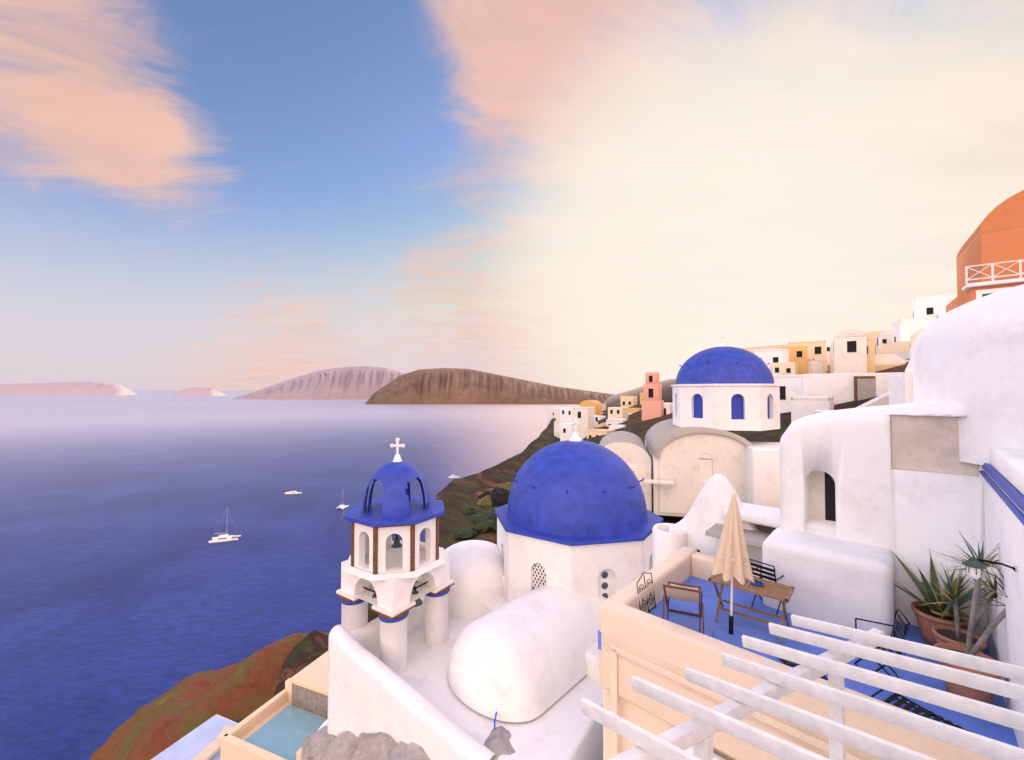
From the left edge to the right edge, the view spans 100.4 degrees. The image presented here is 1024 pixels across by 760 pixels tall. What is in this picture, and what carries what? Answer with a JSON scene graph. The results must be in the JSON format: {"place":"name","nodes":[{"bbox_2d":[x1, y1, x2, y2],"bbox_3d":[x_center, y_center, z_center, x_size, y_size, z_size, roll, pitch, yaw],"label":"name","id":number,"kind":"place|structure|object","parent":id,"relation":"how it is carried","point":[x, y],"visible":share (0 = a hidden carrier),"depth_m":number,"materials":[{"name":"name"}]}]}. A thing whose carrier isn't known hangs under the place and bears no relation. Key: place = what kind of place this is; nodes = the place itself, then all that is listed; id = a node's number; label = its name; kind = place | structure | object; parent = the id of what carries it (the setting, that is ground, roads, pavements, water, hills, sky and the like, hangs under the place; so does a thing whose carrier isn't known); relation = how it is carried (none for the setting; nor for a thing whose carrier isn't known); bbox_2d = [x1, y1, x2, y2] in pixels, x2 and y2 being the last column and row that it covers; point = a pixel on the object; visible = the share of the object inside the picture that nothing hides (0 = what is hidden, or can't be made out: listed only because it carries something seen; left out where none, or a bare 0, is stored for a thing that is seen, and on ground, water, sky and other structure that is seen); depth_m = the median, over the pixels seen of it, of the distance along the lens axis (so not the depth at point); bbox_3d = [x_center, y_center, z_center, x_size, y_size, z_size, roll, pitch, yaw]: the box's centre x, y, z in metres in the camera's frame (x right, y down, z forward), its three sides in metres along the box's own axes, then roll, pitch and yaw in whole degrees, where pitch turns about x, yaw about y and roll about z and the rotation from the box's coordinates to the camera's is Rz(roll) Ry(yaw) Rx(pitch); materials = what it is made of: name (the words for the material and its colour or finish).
{"place":"outdoors","nodes":[
{"label":"outdoors","id":0,"kind":"place"},
{"bbox_2d":[0,382,137,394],"bbox_3d":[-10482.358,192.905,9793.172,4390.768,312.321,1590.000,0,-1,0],"label":"island","id":1,"kind":"structure","parent":0,"point":[76,388],"depth_m":9248.08,"materials":[{"name":"stone"}]},
{"bbox_2d":[173,387,226,395],"bbox_3d":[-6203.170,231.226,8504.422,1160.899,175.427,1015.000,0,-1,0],"label":"islet","id":2,"kind":"object","parent":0,"point":[199,391],"visible":0.87,"depth_m":8098.18,"materials":[{"name":"stone"}]},
{"bbox_2d":[89,630,328,759],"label":"hillside","id":3,"kind":"structure","parent":0,"point":[239,692],"depth_m":86.81,"materials":[{"name":"brown soil"}]},
{"bbox_2d":[0,391,625,759],"bbox_3d":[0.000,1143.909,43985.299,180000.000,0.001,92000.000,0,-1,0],"label":"sea","id":4,"kind":"structure","parent":0,"point":[127,590],"depth_m":362.16,"materials":[{"name":"liquid"}]},
{"bbox_2d":[209,510,240,543],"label":"catamaran","id":5,"kind":"object","parent":4,"relation":"on","point":[223,538],"visible":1,"depth_m":324.69,"materials":[{"name":"white plastic"}]},
{"bbox_2d":[285,491,301,494],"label":"motor yacht","id":6,"kind":"object","parent":4,"relation":"on","point":[291,492],"visible":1,"depth_m":470.67,"materials":[{"name":"white plastic"}]},
{"bbox_2d":[336,500,348,508],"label":"boat","id":7,"kind":"object","parent":4,"relation":"on","point":[342,506],"visible":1,"depth_m":413.85,"materials":[{"name":"white plastic"}]},
{"bbox_2d":[448,466,459,477],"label":"sailboat","id":8,"kind":"object","parent":4,"relation":"on","point":[452,476],"visible":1,"depth_m":560.02,"materials":[{"name":"white plastic"}]},
{"bbox_2d":[234,366,403,398],"bbox_3d":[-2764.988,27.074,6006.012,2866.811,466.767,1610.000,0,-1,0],"label":"island","id":9,"kind":"structure","parent":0,"point":[360,382],"depth_m":5449.94,"materials":[{"name":"stone"}]},
{"bbox_2d":[301,725,515,759],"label":"terrain rocks","id":10,"kind":"object","parent":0,"point":[321,744],"depth_m":9.11,"materials":[{"name":"grey stone"}]},
{"bbox_2d":[368,404,608,621],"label":"hillside terrain","id":11,"kind":"structure","parent":0,"point":[457,497],"depth_m":78.27,"materials":[{"name":"brown soil"}]},
{"bbox_2d":[328,540,608,759],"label":"church building","id":12,"kind":"structure","parent":11,"relation":"on","point":[527,665],"depth_m":9.78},
{"bbox_2d":[335,438,454,674],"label":"bell tower","id":13,"kind":"structure","parent":12,"relation":"on","point":[382,572],"depth_m":11.23,"materials":[{"name":"white paint"}]},
{"bbox_2d":[494,708,496,729],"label":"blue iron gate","id":14,"kind":"structure","parent":12,"relation":"on","point":[495,720],"depth_m":8.75,"materials":[{"name":"blue metal"}]},
{"bbox_2d":[494,417,662,602],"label":"domed church","id":15,"kind":"structure","parent":12,"relation":"on","point":[574,515],"depth_m":12.49,"materials":[{"name":"blue paint"}]},
{"bbox_2d":[455,482,511,539],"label":"bushes","id":16,"kind":"object","parent":11,"relation":"on","point":[484,520],"visible":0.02,"depth_m":60.05,"materials":[{"name":"green plant"}]},
{"bbox_2d":[478,488,508,506],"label":"hillside outcrops","id":17,"kind":"object","parent":11,"relation":"on","point":[500,497],"depth_m":71.02,"materials":[{"name":"stone"}]},
{"bbox_2d":[366,368,613,403],"bbox_3d":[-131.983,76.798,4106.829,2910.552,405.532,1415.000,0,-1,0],"label":"island","id":18,"kind":"structure","parent":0,"point":[445,386],"depth_m":3598.64,"materials":[{"name":"brown stone"}]},
{"bbox_2d":[0,0,1023,390],"label":"sky","id":19,"kind":"structure","parent":0,"point":[219,195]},
{"bbox_2d":[494,359,909,544],"bbox_3d":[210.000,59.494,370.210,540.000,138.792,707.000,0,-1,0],"label":"village ground","id":20,"kind":"structure","parent":0,"point":[634,423],"depth_m":75.60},
{"bbox_2d":[151,651,327,759],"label":"terraced building","id":21,"kind":"structure","parent":20,"relation":"on","point":[287,720],"depth_m":20.01,"materials":[{"name":"beige paint"}]},
{"bbox_2d":[191,725,232,759],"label":"wall","id":22,"kind":"structure","parent":21,"relation":"on","point":[210,750],"depth_m":19.72,"materials":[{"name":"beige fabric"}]},
{"bbox_2d":[642,372,663,420],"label":"bell tower","id":23,"kind":"structure","parent":20,"relation":"on","point":[652,404],"depth_m":94.20,"materials":[{"name":"paint"}]},
{"bbox_2d":[599,333,781,516],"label":"domed church","id":24,"kind":"structure","parent":20,"relation":"on","point":[684,454],"depth_m":24.59,"materials":[{"name":"paint"}]},
{"bbox_2d":[547,293,956,440],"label":"village houses","id":25,"kind":"structure","parent":20,"relation":"on","point":[812,376],"depth_m":64.67,"materials":[{"name":"white paint"}]},
{"bbox_2d":[854,376,875,400],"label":"door","id":26,"kind":"structure","parent":25,"relation":"in","point":[864,387],"depth_m":41.85,"materials":[{"name":"grey wood"}]},
{"bbox_2d":[813,314,937,413],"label":"hill stairs","id":27,"kind":"structure","parent":20,"relation":"on","point":[900,391],"depth_m":22.44,"materials":[{"name":"white paint"}]},
{"bbox_2d":[946,190,1023,312],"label":"orange domed building","id":28,"kind":"structure","parent":20,"relation":"on","point":[990,260],"depth_m":25.08,"materials":[{"name":"paint"}]},
{"bbox_2d":[598,546,1018,759],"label":"terrace","id":29,"kind":"structure","parent":0,"point":[653,646],"depth_m":6.53,"materials":[{"name":"beige paint"}]},
{"bbox_2d":[636,572,655,612],"bbox_3d":[2.479,3.930,7.878,0.115,0.713,0.597,-1,-2,43],"label":"iron scroll panel","id":30,"kind":"object","parent":29,"relation":"on","point":[648,600],"visible":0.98,"depth_m":7.89,"materials":[{"name":"black metal"}]},
{"bbox_2d":[663,581,703,633],"bbox_3d":[2.944,3.803,7.325,0.630,0.937,1.130,-1,-1,23],"label":"deck chair","id":31,"kind":"object","parent":29,"relation":"on","point":[684,592],"visible":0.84,"depth_m":7.07,"materials":[{"name":"brown wood"}]},
{"bbox_2d":[712,494,754,647],"bbox_3d":[3.650,3.082,7.084,0.627,2.388,0.619,-1,-1,23],"label":"closed parasol","id":32,"kind":"object","parent":29,"relation":"on","point":[731,559],"visible":0.98,"depth_m":6.97,"materials":[{"name":"beige fabric"}]},
{"bbox_2d":[708,573,793,642],"bbox_3d":[4.177,3.901,7.472,1.220,0.778,0.640,-1,-2,41],"label":"table","id":33,"kind":"object","parent":29,"relation":"on","point":[773,590],"visible":0.77,"depth_m":7.36,"materials":[{"name":"brown wood"}]},
{"bbox_2d":[750,559,783,614],"bbox_3d":[4.798,3.828,8.003,0.542,0.939,0.463,1,-2,-37],"label":"iron chair","id":34,"kind":"object","parent":29,"relation":"on","point":[761,571],"visible":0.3,"depth_m":7.86,"materials":[{"name":"black metal"}]},
{"bbox_2d":[580,614,1023,759],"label":"pergola","id":35,"kind":"object","parent":29,"relation":"on","point":[700,728],"visible":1,"depth_m":3.37,"materials":[{"name":"white paint"}]},
{"bbox_2d":[779,658,827,680],"bbox_3d":[4.196,4.177,6.040,0.442,0.089,0.972,0,-1,8],"label":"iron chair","id":36,"kind":"object","parent":29,"relation":"on","point":[790,664],"visible":0.15,"depth_m":6.24,"materials":[{"name":"black metal"}]},
{"bbox_2d":[652,284,1023,748],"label":"building","id":37,"kind":"structure","parent":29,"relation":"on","point":[969,357],"depth_m":7.10,"materials":[{"name":"white paint"}]},
{"bbox_2d":[962,557,1016,580],"bbox_3d":[5.549,2.225,4.959,0.446,0.277,0.196,-1,-2,34],"label":"wall lamp","id":38,"kind":"object","parent":37,"relation":"attached to","point":[974,566],"visible":0.99,"depth_m":4.99,"materials":[{"name":"metal"}]},
{"bbox_2d":[854,609,909,677],"bbox_3d":[5.285,3.784,6.113,0.542,0.939,0.463,-1,-2,28],"label":"iron chair","id":39,"kind":"object","parent":29,"relation":"on","point":[894,633],"visible":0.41,"depth_m":6.08,"materials":[{"name":"black metal"}]},
{"bbox_2d":[870,689,972,732],"bbox_3d":[5.059,4.158,5.219,0.442,0.089,0.972,1,-2,-27],"label":"chair","id":40,"kind":"object","parent":29,"relation":"on","point":[910,705],"visible":0.33,"depth_m":5.40,"materials":[{"name":"black metal"}]},
{"bbox_2d":[894,549,995,645],"bbox_3d":[6.941,3.563,6.850,1.612,1.397,1.750,0,-1,0],"label":"agave pot","id":41,"kind":"object","parent":29,"relation":"on","point":[928,616],"visible":0.68,"depth_m":6.87,"materials":[{"name":"ceramic"}]},
{"bbox_2d":[922,560,1000,652],"bbox_3d":[6.829,3.378,6.205,1.100,1.736,1.439,1,-1,-27],"label":"yucca pot","id":42,"kind":"object","parent":29,"relation":"on","point":[956,634],"visible":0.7,"depth_m":6.36,"materials":[{"name":"ceramic"}]},
{"bbox_2d":[930,531,1007,703],"bbox_3d":[6.336,3.113,5.702,1.293,2.243,1.243,1,-2,-45],"label":"yucca pot","id":43,"kind":"object","parent":29,"relation":"on","point":[971,693],"visible":0.43,"depth_m":5.65,"materials":[{"name":"ceramic"}]},
{"bbox_2d":[779,402,987,645],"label":"building","id":44,"kind":"structure","parent":0,"point":[909,518],"depth_m":7.73,"materials":[{"name":"white paint"}]},
{"bbox_2d":[809,415,977,520],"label":"building wall","id":45,"kind":"structure","parent":44,"relation":"attached to","point":[926,443],"depth_m":7.54,"materials":[{"name":"beige paint"}]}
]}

